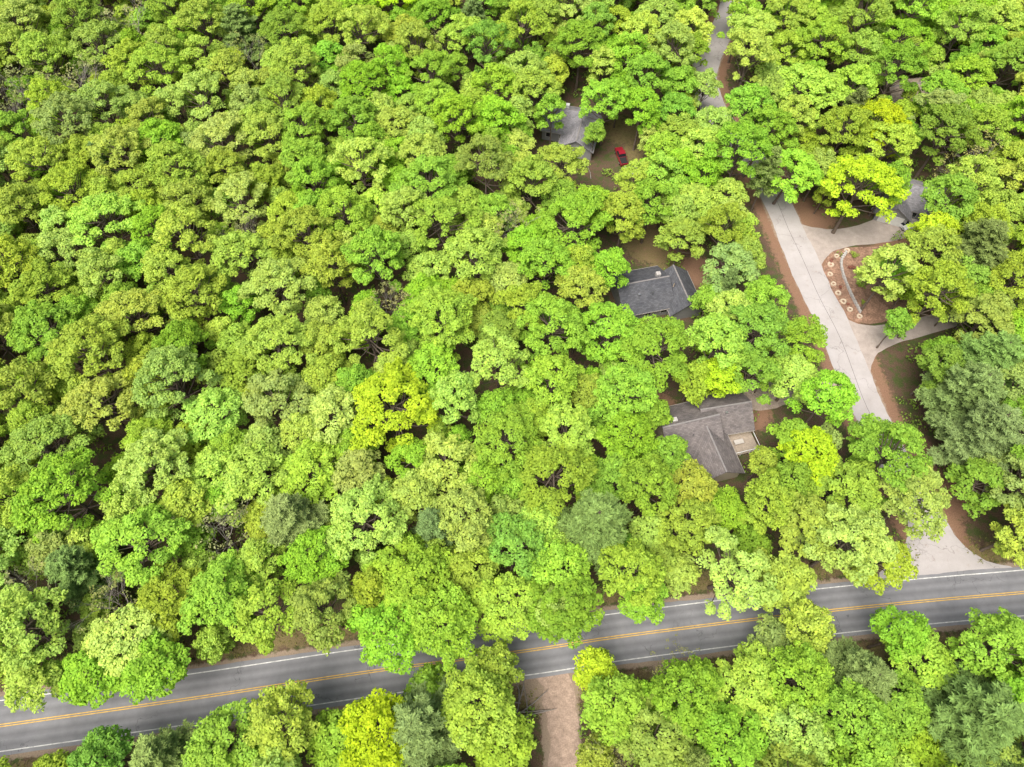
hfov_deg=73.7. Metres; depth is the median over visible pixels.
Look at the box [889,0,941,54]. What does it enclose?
oak tree
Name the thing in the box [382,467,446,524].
ash tree
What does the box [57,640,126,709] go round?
oak tree
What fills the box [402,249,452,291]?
ash tree
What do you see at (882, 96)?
birch tree
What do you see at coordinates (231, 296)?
oak tree
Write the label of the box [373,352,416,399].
ash tree
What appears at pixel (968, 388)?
pine tree
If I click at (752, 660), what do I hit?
ash tree
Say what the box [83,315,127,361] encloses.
birch tree
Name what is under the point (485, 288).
birch tree
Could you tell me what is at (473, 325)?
birch tree
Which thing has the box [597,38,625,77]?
oak tree
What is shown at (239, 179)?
ash tree
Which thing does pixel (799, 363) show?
ash tree
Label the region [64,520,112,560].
ash tree
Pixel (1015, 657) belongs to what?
oak tree
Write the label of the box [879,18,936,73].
oak tree
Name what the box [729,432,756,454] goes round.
porch deck
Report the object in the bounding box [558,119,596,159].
wing
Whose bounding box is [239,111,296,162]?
birch tree
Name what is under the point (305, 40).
ash tree
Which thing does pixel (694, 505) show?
birch tree
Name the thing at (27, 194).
birch tree
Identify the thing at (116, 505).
ash tree
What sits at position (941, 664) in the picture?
oak tree
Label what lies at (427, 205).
oak tree
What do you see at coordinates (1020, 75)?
birch tree
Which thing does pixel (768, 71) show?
ash tree
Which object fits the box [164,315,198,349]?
ash tree
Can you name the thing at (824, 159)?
aspen tree
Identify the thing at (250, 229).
bare tree
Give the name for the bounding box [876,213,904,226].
garage door
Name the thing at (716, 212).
birch tree
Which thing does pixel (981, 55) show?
ash tree
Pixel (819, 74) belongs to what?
ash tree
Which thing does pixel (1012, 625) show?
oak tree
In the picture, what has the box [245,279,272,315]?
aspen tree
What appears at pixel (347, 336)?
birch tree
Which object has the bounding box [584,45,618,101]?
ash tree
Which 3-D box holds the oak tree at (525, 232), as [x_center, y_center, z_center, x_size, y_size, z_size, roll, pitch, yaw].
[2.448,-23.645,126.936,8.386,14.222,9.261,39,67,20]
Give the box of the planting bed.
[823,246,919,323]
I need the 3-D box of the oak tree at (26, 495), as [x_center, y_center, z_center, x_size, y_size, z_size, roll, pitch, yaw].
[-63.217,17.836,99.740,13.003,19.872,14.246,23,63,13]
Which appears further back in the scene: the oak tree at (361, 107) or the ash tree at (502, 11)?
the ash tree at (502, 11)
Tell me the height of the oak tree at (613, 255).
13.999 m
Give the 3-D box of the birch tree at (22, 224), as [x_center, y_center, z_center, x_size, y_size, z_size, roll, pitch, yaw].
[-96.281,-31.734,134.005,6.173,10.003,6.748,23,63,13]
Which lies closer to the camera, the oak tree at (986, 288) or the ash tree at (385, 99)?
the oak tree at (986, 288)
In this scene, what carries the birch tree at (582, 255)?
on the ground at (894, 374)
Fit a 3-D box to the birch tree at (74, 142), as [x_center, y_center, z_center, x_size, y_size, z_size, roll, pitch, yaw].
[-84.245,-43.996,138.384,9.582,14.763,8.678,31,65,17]
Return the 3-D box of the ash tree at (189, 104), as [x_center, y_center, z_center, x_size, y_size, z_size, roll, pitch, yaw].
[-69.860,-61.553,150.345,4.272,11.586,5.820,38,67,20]
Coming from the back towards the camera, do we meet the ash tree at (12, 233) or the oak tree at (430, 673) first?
the ash tree at (12, 233)
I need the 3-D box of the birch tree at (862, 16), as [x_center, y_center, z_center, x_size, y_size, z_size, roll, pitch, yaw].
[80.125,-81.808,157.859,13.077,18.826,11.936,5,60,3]
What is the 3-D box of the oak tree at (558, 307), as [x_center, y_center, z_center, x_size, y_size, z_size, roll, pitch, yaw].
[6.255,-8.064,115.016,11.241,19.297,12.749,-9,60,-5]
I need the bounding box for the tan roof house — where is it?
[874,77,938,113]
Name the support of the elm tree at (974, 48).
on the ground at (894, 374)
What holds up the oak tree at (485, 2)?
on the ground at (894, 374)
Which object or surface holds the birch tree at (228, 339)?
on the ground at (894, 374)
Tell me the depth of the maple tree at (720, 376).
109.42 m
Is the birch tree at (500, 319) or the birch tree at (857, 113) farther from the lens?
the birch tree at (857, 113)
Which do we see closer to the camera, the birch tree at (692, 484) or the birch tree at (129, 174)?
the birch tree at (692, 484)
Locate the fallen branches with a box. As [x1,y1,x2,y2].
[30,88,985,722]
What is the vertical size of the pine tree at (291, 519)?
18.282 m
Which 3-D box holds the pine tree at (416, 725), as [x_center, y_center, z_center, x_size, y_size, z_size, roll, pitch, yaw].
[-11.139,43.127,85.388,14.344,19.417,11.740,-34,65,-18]
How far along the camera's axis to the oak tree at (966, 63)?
145.05 m
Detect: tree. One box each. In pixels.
[0,0,28,20]
[0,0,53,71]
[0,23,46,89]
[0,42,17,75]
[0,61,77,139]
[0,62,17,111]
[0,73,17,113]
[0,91,30,137]
[0,108,35,152]
[0,123,17,148]
[0,128,8,185]
[0,146,21,186]
[0,181,55,249]
[0,214,24,237]
[0,218,19,266]
[0,232,48,304]
[0,272,19,307]
[0,290,12,328]
[0,302,32,365]
[0,355,58,405]
[0,380,18,430]
[0,411,106,488]
[0,423,26,459]
[0,449,43,467]
[0,464,53,537]
[0,478,40,509]
[0,509,22,553]
[0,523,26,589]
[0,555,61,621]
[0,583,76,676]
[0,621,16,651]
[0,650,36,685]
[0,755,10,766]
[2,258,84,324]
[2,600,36,623]
[2,648,70,713]
[4,75,35,105]
[4,135,75,185]
[4,203,29,234]
[4,299,84,371]
[5,399,67,446]
[8,445,125,543]
[10,238,63,276]
[11,539,57,580]
[14,233,53,266]
[14,363,44,388]
[15,181,39,206]
[16,31,82,107]
[21,0,46,7]
[22,20,45,45]
[23,77,73,117]
[24,105,65,154]
[24,156,48,180]
[24,523,80,573]
[28,0,50,14]
[28,89,95,156]
[32,11,61,38]
[32,749,76,766]
[33,42,68,77]
[33,50,119,121]
[33,227,86,284]
[34,189,66,219]
[35,157,102,230]
[37,365,78,392]
[38,134,67,163]
[38,204,79,248]
[43,313,131,389]
[43,544,121,613]
[44,30,80,61]
[45,33,82,84]
[46,1,76,29]
[46,22,67,34]
[48,77,78,115]
[48,183,75,205]
[49,375,98,414]
[50,0,109,70]
[52,369,144,439]
[55,552,160,633]
[56,269,84,291]
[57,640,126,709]
[59,293,102,332]
[63,133,116,172]
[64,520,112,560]
[66,118,100,139]
[66,192,154,252]
[66,724,134,766]
[67,19,124,75]
[68,56,100,97]
[69,78,132,148]
[71,168,107,197]
[72,616,111,655]
[73,246,134,297]
[74,286,104,313]
[76,266,125,288]
[79,592,122,624]
[81,603,179,685]
[82,0,177,63]
[83,52,102,70]
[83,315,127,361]
[86,141,120,182]
[86,175,134,231]
[87,0,108,16]
[87,71,107,95]
[87,124,152,181]
[88,106,104,122]
[88,122,129,169]
[89,503,192,591]
[90,0,112,15]
[93,287,175,352]
[95,69,136,115]
[97,16,109,42]
[98,236,140,287]
[99,37,155,94]
[99,280,146,330]
[99,480,163,530]
[101,451,147,485]
[105,18,125,39]
[108,162,166,223]
[109,117,142,155]
[110,4,145,32]
[112,1,133,23]
[112,426,191,504]
[113,239,166,285]
[115,630,194,704]
[117,0,137,6]
[118,28,155,86]
[119,355,174,405]
[119,416,173,474]
[121,92,152,135]
[123,42,192,120]
[124,331,168,365]
[125,96,183,128]
[125,187,169,245]
[126,204,180,264]
[127,6,160,39]
[128,718,196,766]
[129,141,162,166]
[130,90,151,115]
[131,343,223,420]
[133,559,207,642]
[134,399,174,431]
[136,117,187,169]
[140,247,193,304]
[141,284,175,319]
[143,139,212,205]
[144,0,183,32]
[144,22,175,63]
[144,24,192,78]
[147,96,178,122]
[148,165,180,185]
[150,84,194,123]
[151,201,221,268]
[151,318,216,375]
[153,1,175,24]
[155,263,227,331]
[157,176,214,241]
[157,471,215,531]
[162,196,183,218]
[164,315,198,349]
[167,15,194,47]
[170,32,189,63]
[170,418,210,464]
[171,0,228,45]
[171,61,192,84]
[171,498,254,561]
[171,522,217,557]
[174,67,229,134]
[175,0,187,11]
[176,547,257,635]
[178,34,221,98]
[178,697,267,766]
[179,549,223,580]
[180,131,213,151]
[180,386,251,445]
[181,43,205,70]
[182,118,210,138]
[183,88,201,121]
[185,18,214,59]
[185,159,216,186]
[186,445,234,494]
[187,77,219,114]
[188,110,253,169]
[190,621,235,664]
[193,0,227,30]
[193,349,239,386]
[194,265,231,305]
[198,145,253,202]
[201,187,238,227]
[201,315,236,343]
[203,480,243,517]
[204,48,247,96]
[205,221,239,262]
[206,39,228,71]
[207,230,275,279]
[207,426,255,462]
[210,170,268,235]
[214,349,266,394]
[214,439,291,527]
[215,551,247,582]
[216,2,274,69]
[216,110,245,162]
[216,207,260,263]
[216,279,243,316]
[216,320,256,356]
[218,284,261,325]
[221,31,267,72]
[223,89,247,109]
[224,227,244,246]
[225,0,276,31]
[228,45,248,68]
[228,66,264,100]
[228,83,267,142]
[228,578,298,655]
[234,312,316,375]
[234,382,261,417]
[235,103,272,163]
[236,256,317,314]
[236,537,286,587]
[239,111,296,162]
[239,422,292,465]
[240,368,314,427]
[240,498,269,542]
[242,678,320,764]
[243,3,261,30]
[245,161,283,217]
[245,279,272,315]
[245,339,272,374]
[251,66,292,116]
[251,323,275,354]
[252,737,289,765]
[252,739,302,766]
[253,0,281,12]
[254,71,307,132]
[256,5,316,50]
[256,214,301,254]
[257,89,287,113]
[259,492,329,554]
[260,44,304,101]
[260,375,284,406]
[261,245,300,288]
[264,18,288,46]
[266,186,292,228]
[266,190,313,239]
[267,204,342,272]
[268,39,323,94]
[270,0,311,23]
[270,154,297,176]
[271,485,302,496]
[275,169,293,189]
[276,525,349,585]
[278,136,325,191]
[278,437,350,504]
[279,411,320,453]
[280,373,313,400]
[281,100,338,150]
[285,20,303,37]
[288,155,338,206]
[288,570,356,655]
[289,183,310,204]
[290,194,332,241]
[291,35,319,68]
[291,320,320,354]
[299,83,344,141]
[299,320,346,364]
[300,238,360,305]
[300,351,352,402]
[301,1,357,46]
[302,10,323,30]
[303,294,344,326]
[304,0,317,24]
[304,63,324,87]
[304,382,368,444]
[305,277,333,310]
[305,707,376,766]
[306,0,353,35]
[308,30,325,61]
[310,0,344,47]
[311,40,343,70]
[312,68,346,100]
[314,159,351,188]
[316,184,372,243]
[318,473,408,570]
[319,95,376,150]
[320,503,351,530]
[323,151,332,162]
[326,135,347,159]
[326,136,394,191]
[326,296,409,370]
[327,200,347,229]
[330,64,350,94]
[330,448,387,499]
[333,363,380,408]
[334,42,374,83]
[334,99,354,135]
[334,151,356,188]
[334,423,383,466]
[335,4,393,86]
[335,195,359,221]
[336,0,381,50]
[336,687,432,766]
[338,229,382,283]
[339,59,389,120]
[339,224,403,304]
[340,308,383,349]
[343,596,428,674]
[344,563,405,627]
[347,18,365,64]
[348,356,441,461]
[349,288,380,310]
[351,186,392,229]
[353,121,390,163]
[355,4,391,50]
[357,152,378,187]
[360,213,399,260]
[361,536,458,617]
[363,91,395,144]
[369,281,412,316]
[370,675,471,766]
[371,104,421,163]
[372,42,411,96]
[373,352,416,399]
[374,475,401,514]
[375,0,416,14]
[377,56,389,88]
[378,136,412,169]
[379,29,404,44]
[379,185,429,252]
[380,164,414,193]
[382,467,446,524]
[383,13,430,76]
[384,41,408,75]
[384,74,417,107]
[384,201,411,226]
[384,437,435,481]
[386,308,425,353]
[387,229,428,269]
[388,153,457,225]
[389,5,414,23]
[393,21,441,85]
[393,92,429,115]
[395,132,446,192]
[397,271,448,318]
[397,336,420,355]
[401,530,426,562]
[402,115,445,172]
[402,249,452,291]
[402,285,478,362]
[403,340,459,398]
[403,661,453,698]
[404,579,478,673]
[405,48,459,103]
[407,0,446,22]
[409,0,461,50]
[409,507,454,547]
[411,196,482,257]
[414,77,458,144]
[415,430,484,491]
[420,538,456,570]
[423,419,451,444]
[424,25,456,60]
[424,368,480,427]
[426,89,485,145]
[430,153,471,186]
[432,483,500,554]
[434,763,469,766]
[435,12,492,74]
[435,53,452,80]
[435,276,462,292]
[438,0,465,13]
[438,213,460,235]
[439,654,517,756]
[441,50,470,93]
[442,227,508,290]
[442,424,472,465]
[444,539,499,599]
[446,184,492,230]
[446,289,460,324]
[451,276,498,319]
[452,132,513,197]
[452,151,476,186]
[456,0,495,64]
[457,211,503,259]
[458,457,509,503]
[459,71,478,92]
[459,77,491,117]
[460,19,514,80]
[462,88,493,126]
[462,307,492,336]
[464,117,486,154]
[465,0,499,15]
[465,639,524,705]
[466,707,536,766]
[468,571,538,643]
[469,62,515,113]
[469,323,531,395]
[470,388,518,432]
[472,403,541,482]
[475,94,527,135]
[475,309,525,362]
[476,46,498,68]
[478,192,516,229]
[480,512,547,590]
[482,125,509,181]
[483,493,523,531]
[485,33,506,62]
[487,297,518,328]
[488,261,528,300]
[490,0,531,49]
[492,280,548,342]
[492,467,528,504]
[494,188,512,224]
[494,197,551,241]
[496,0,554,59]
[496,144,522,165]
[499,2,515,19]
[499,48,550,111]
[500,222,546,262]
[501,127,536,154]
[501,196,531,230]
[503,94,535,128]
[504,154,558,216]
[506,150,544,198]
[506,385,537,418]
[508,34,529,50]
[509,66,564,136]
[510,121,533,150]
[513,440,598,516]
[514,397,559,445]
[514,497,560,546]
[515,291,590,369]
[516,237,576,290]
[520,212,551,241]
[520,361,548,394]
[521,40,550,98]
[523,353,584,406]
[523,583,579,642]
[525,0,559,48]
[525,571,604,649]
[527,538,593,610]
[532,93,566,144]
[534,249,558,279]
[536,399,600,472]
[537,142,590,192]
[537,189,613,259]
[540,54,569,88]
[540,179,576,229]
[540,300,580,335]
[545,26,563,42]
[545,526,569,561]
[546,18,608,91]
[547,48,566,69]
[548,40,569,68]
[551,0,592,52]
[552,0,567,24]
[552,487,633,581]
[554,265,609,311]
[558,243,595,298]
[560,316,593,354]
[563,1,581,19]
[566,30,578,70]
[566,367,585,402]
[567,301,646,369]
[568,372,607,413]
[571,184,615,238]
[572,645,616,690]
[573,482,603,503]
[575,397,606,437]
[575,730,616,766]
[576,0,603,43]
[576,448,599,477]
[578,78,633,145]
[579,1,615,54]
[580,670,652,746]
[581,121,605,160]
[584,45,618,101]
[585,364,601,388]
[585,698,648,766]
[586,246,630,299]
[590,362,658,426]
[591,451,641,503]
[595,407,659,464]
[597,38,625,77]
[597,537,666,606]
[599,361,627,385]
[600,0,631,34]
[600,5,637,43]
[600,71,633,127]
[600,190,645,246]
[603,314,688,395]
[606,32,623,66]
[608,31,657,74]
[611,690,697,766]
[612,158,654,191]
[617,195,631,234]
[617,452,680,517]
[617,570,669,625]
[618,9,666,75]
[619,0,634,9]
[619,531,631,566]
[620,51,674,124]
[621,86,661,150]
[625,504,673,552]
[625,679,663,713]
[629,0,680,34]
[633,0,682,45]
[633,177,680,243]
[633,394,673,429]
[634,150,685,197]
[637,123,656,157]
[639,130,683,165]
[642,434,691,474]
[644,160,668,179]
[645,539,685,584]
[647,20,696,99]
[649,193,672,228]
[649,633,705,690]
[650,654,724,738]
[653,215,704,264]
[655,193,699,245]
[656,91,696,133]
[657,35,680,67]
[657,111,704,148]
[657,497,722,556]
[659,64,701,112]
[660,458,717,513]
[662,146,697,181]
[664,551,701,599]
[667,5,714,65]
[668,0,695,24]
[670,359,714,407]
[671,695,770,766]
[672,176,690,194]
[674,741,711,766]
[677,92,696,118]
[677,182,715,221]
[678,31,710,90]
[679,125,728,168]
[683,66,703,95]
[684,312,747,370]
[685,0,725,29]
[687,18,713,35]
[687,155,723,190]
[687,283,726,317]
[692,67,723,118]
[692,119,709,152]
[693,206,715,236]
[693,324,729,356]
[694,105,734,149]
[696,525,781,620]
[698,201,746,264]
[701,240,760,293]
[702,120,773,194]
[702,355,743,397]
[704,484,748,534]
[705,288,752,334]
[706,640,784,732]
[708,177,749,228]
[710,198,750,232]
[716,0,762,62]
[716,266,738,305]
[720,0,759,15]
[723,27,779,104]
[723,298,798,366]
[724,82,776,149]
[725,347,782,404]
[726,7,779,82]
[728,235,766,274]
[728,522,773,566]
[730,747,761,766]
[732,213,760,238]
[736,468,805,534]
[738,102,799,177]
[738,232,757,257]
[744,279,790,330]
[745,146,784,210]
[747,445,777,480]
[747,613,798,667]
[751,74,789,106]
[752,546,817,612]
[754,62,782,105]
[754,357,778,392]
[756,639,834,720]
[757,274,777,299]
[758,736,823,766]
[759,28,813,67]
[760,693,835,766]
[761,314,827,366]
[762,0,817,47]
[762,1,794,35]
[766,417,812,462]
[766,456,816,504]
[767,145,824,204]
[768,350,818,404]
[771,490,840,559]
[772,62,850,135]
[772,94,817,148]
[774,624,829,674]
[776,71,796,103]
[776,426,839,494]
[778,41,803,66]
[778,598,835,652]
[784,369,860,427]
[792,17,851,92]
[793,502,899,587]
[796,126,819,164]
[796,142,826,177]
[798,0,830,40]
[798,59,827,95]
[801,147,841,201]
[803,0,828,27]
[807,14,841,56]
[808,459,882,518]
[810,635,899,734]
[811,676,899,766]
[812,176,838,213]
[812,421,844,457]
[815,85,841,112]
[815,103,876,169]
[815,451,845,475]
[818,6,841,44]
[820,153,911,233]
[823,744,877,766]
[825,26,855,70]
[825,62,878,105]
[825,84,870,148]
[826,0,845,16]
[835,27,884,82]
[836,64,865,110]
[838,0,895,66]
[839,510,868,549]
[841,152,878,200]
[842,14,856,32]
[843,0,890,30]
[843,535,918,595]
[845,120,920,172]
[845,413,903,470]
[846,418,933,506]
[847,44,871,63]
[852,98,912,158]
[853,243,924,310]
[860,12,880,33]
[861,0,871,11]
[864,54,889,87]
[864,65,883,95]
[865,0,897,33]
[866,159,912,215]
[866,604,930,663]
[868,26,897,49]
[869,40,929,102]
[869,732,916,766]
[870,94,888,120]
[873,253,911,289]
[876,306,915,347]
[877,669,931,745]
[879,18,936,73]
[879,463,951,543]
[880,623,958,689]
[884,119,924,163]
[886,271,928,311]
[889,0,923,28]
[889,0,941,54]
[889,660,1023,766]
[890,98,921,121]
[890,721,947,766]
[896,87,920,106]
[897,257,977,338]
[898,35,926,70]
[901,14,925,31]
[901,46,925,75]
[902,224,965,289]
[904,207,960,258]
[907,88,970,154]
[909,343,967,395]
[912,69,971,126]
[912,103,982,178]
[913,360,1007,429]
[914,171,979,244]
[916,16,945,44]
[918,273,943,300]
[920,43,946,76]
[920,335,961,376]
[923,0,959,38]
[926,398,1023,474]
[928,62,958,84]
[929,0,992,69]
[929,217,1014,285]
[931,742,980,766]
[932,125,1023,198]
[934,289,970,325]
[934,330,1023,404]
[936,53,997,103]
[937,255,990,306]
[943,457,1006,518]
[945,2,978,51]
[945,97,986,149]
[945,154,1004,206]
[945,606,1023,690]
[947,25,978,64]
[948,289,1015,342]
[949,42,980,72]
[954,281,1006,329]
[956,201,1013,235]
[957,0,1002,47]
[957,204,987,236]
[959,48,989,77]
[959,104,1014,164]
[964,24,1008,77]
[966,86,996,105]
[970,37,1023,87]
[974,181,1002,193]
[977,189,1023,221]
[978,450,1023,512]
[979,58,1006,87]
[979,496,1023,568]
[980,0,1023,43]
[981,250,1023,309]
[984,139,1023,183]
[984,734,1023,766]
[985,84,1003,101]
[987,31,1023,82]
[989,0,1023,46]
[989,248,1009,278]
[989,395,1023,463]
[990,362,1023,408]
[991,90,1023,131]
[991,305,1023,333]
[994,261,1023,286]
[997,95,1023,151]
[997,317,1023,358]
[997,629,1023,672]
[998,157,1023,203]
[1004,222,1018,245]
[1005,35,1023,89]
[1005,671,1023,716]
[1006,222,1023,260]
[1008,71,1023,109]
[1010,11,1023,38]
[1014,191,1023,250]
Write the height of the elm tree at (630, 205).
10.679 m
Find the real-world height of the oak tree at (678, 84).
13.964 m
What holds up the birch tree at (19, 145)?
on the ground at (894, 374)
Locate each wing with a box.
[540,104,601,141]
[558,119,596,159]
[609,265,673,318]
[652,401,724,465]
[664,265,703,320]
[690,426,744,481]
[693,391,754,435]
[873,190,912,223]
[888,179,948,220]
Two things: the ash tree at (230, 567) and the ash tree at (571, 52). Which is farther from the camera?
the ash tree at (571, 52)
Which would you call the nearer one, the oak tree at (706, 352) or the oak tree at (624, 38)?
the oak tree at (706, 352)
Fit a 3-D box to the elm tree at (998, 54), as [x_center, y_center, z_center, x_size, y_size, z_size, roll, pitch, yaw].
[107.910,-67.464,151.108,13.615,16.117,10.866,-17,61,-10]
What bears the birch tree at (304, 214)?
on the ground at (894, 374)
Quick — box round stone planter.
[840,298,846,303]
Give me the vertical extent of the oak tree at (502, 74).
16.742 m
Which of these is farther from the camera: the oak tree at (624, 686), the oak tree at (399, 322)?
the oak tree at (399, 322)
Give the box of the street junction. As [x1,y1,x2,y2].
[879,523,1012,578]
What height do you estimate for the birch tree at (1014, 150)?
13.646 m
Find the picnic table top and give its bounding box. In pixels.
[734,438,743,444]
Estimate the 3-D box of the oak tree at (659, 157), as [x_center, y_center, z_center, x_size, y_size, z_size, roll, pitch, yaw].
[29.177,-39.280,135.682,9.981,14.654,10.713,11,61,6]
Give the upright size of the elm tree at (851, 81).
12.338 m
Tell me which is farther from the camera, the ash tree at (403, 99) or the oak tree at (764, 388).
the ash tree at (403, 99)
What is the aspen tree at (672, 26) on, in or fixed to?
on the ground at (894, 374)
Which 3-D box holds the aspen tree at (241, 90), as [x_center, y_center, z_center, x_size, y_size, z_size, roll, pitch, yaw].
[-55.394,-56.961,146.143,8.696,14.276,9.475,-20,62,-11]
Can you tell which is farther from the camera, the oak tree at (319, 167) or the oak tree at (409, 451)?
the oak tree at (319, 167)
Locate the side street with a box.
[692,1,969,572]
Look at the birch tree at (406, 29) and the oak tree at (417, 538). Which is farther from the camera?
the birch tree at (406, 29)
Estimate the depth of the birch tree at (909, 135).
132.99 m
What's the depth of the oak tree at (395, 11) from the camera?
157.89 m
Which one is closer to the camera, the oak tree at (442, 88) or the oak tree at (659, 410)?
the oak tree at (659, 410)
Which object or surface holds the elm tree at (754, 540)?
on the ground at (894, 374)
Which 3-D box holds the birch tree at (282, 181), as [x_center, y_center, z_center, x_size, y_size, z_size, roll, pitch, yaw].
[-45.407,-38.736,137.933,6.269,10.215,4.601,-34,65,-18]
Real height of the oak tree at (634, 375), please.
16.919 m
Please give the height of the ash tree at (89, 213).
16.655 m
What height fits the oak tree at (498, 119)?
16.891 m
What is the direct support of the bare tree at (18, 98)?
on the ground at (894, 374)
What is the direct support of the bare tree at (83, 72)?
on the ground at (894, 374)
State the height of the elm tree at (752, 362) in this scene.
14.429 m
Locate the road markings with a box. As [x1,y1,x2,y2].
[0,570,1023,751]
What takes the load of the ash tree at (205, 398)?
on the ground at (894, 374)
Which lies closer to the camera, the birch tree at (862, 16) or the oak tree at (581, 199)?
the oak tree at (581, 199)
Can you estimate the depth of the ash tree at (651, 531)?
98.02 m
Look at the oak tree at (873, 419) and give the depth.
105.16 m
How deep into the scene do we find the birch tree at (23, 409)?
103.57 m
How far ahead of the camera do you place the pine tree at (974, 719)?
82.54 m
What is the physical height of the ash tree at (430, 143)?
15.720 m
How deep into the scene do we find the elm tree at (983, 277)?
117.93 m
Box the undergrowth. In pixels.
[0,0,1023,766]
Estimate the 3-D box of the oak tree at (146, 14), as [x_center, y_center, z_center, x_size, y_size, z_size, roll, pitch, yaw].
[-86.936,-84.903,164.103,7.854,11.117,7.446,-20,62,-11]
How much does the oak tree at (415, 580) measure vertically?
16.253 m
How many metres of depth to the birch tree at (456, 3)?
159.58 m
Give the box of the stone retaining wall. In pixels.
[840,250,861,312]
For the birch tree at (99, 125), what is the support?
on the ground at (894, 374)
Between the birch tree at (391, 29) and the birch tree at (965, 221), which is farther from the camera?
the birch tree at (391, 29)
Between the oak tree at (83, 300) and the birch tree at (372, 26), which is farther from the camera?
the birch tree at (372, 26)
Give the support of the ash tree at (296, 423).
on the ground at (894, 374)
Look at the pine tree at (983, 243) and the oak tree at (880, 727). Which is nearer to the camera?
the oak tree at (880, 727)
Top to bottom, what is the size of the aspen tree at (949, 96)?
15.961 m
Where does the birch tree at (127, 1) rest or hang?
on the ground at (894, 374)
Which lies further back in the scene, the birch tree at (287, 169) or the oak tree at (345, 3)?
the oak tree at (345, 3)
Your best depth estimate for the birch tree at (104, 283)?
122.83 m
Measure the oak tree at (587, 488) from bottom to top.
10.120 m
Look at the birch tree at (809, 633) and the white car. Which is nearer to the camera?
the birch tree at (809, 633)
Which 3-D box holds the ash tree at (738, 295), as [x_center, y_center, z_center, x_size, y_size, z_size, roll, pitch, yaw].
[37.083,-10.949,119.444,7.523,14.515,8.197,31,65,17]
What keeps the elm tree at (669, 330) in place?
on the ground at (894, 374)
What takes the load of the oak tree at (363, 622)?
on the ground at (894, 374)
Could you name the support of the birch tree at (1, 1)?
on the ground at (894, 374)
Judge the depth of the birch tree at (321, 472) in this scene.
100.19 m
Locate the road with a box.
[0,567,1023,755]
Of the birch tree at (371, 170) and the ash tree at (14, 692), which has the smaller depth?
the ash tree at (14, 692)
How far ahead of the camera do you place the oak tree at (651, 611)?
93.10 m
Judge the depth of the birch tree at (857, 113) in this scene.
134.20 m
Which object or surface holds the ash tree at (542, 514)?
on the ground at (894, 374)
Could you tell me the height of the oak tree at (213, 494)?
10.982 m
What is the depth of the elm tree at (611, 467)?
101.14 m
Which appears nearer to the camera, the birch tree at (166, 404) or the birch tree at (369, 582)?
the birch tree at (369, 582)
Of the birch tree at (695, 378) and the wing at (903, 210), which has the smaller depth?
the birch tree at (695, 378)
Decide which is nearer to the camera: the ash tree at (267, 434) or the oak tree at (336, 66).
the ash tree at (267, 434)
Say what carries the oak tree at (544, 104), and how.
on the ground at (894, 374)
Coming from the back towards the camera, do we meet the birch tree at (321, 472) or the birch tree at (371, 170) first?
the birch tree at (371, 170)
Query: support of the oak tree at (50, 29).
on the ground at (894, 374)
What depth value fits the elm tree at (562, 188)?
129.47 m
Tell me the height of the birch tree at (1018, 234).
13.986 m
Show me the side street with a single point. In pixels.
(945, 553)
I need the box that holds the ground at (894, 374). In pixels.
[0,0,1023,766]
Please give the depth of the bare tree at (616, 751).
83.31 m
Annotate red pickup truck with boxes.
[614,147,627,165]
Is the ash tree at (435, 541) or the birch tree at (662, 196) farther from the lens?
the birch tree at (662, 196)
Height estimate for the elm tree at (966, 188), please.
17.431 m
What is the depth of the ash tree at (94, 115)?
145.60 m
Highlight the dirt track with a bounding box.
[537,673,581,766]
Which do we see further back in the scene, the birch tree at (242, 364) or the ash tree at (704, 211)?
the ash tree at (704, 211)
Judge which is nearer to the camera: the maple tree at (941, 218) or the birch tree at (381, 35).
the maple tree at (941, 218)
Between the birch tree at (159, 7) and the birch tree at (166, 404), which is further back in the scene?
the birch tree at (159, 7)
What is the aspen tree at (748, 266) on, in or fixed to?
on the ground at (894, 374)
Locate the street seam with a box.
[774,195,869,412]
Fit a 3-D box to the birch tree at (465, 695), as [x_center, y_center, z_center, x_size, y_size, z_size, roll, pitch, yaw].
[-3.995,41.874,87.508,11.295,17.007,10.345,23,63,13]
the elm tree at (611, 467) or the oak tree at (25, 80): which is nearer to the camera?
the elm tree at (611, 467)
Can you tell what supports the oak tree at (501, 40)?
on the ground at (894, 374)
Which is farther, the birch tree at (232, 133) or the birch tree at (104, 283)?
the birch tree at (232, 133)
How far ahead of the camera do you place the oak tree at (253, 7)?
155.57 m
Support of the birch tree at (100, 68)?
on the ground at (894, 374)
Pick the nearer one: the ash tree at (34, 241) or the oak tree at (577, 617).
the oak tree at (577, 617)
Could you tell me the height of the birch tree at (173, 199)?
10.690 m
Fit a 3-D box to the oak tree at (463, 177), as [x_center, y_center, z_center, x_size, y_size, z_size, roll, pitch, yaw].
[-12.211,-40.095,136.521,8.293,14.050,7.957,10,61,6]
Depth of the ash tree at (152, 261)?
115.76 m
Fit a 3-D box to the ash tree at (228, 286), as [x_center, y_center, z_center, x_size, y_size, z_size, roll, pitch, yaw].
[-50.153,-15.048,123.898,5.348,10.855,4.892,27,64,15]
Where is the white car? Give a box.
[899,221,911,231]
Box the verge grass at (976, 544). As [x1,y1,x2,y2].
[0,534,1023,766]
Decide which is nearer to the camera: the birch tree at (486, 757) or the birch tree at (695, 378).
the birch tree at (486, 757)
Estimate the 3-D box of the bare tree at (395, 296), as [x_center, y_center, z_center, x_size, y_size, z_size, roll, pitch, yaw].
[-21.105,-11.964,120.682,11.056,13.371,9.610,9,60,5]
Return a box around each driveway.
[743,382,840,410]
[802,220,914,264]
[848,294,1023,372]
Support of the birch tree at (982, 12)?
on the ground at (894, 374)
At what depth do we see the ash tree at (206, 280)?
120.66 m
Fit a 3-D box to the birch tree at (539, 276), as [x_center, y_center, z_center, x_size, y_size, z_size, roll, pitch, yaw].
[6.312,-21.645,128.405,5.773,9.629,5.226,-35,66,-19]

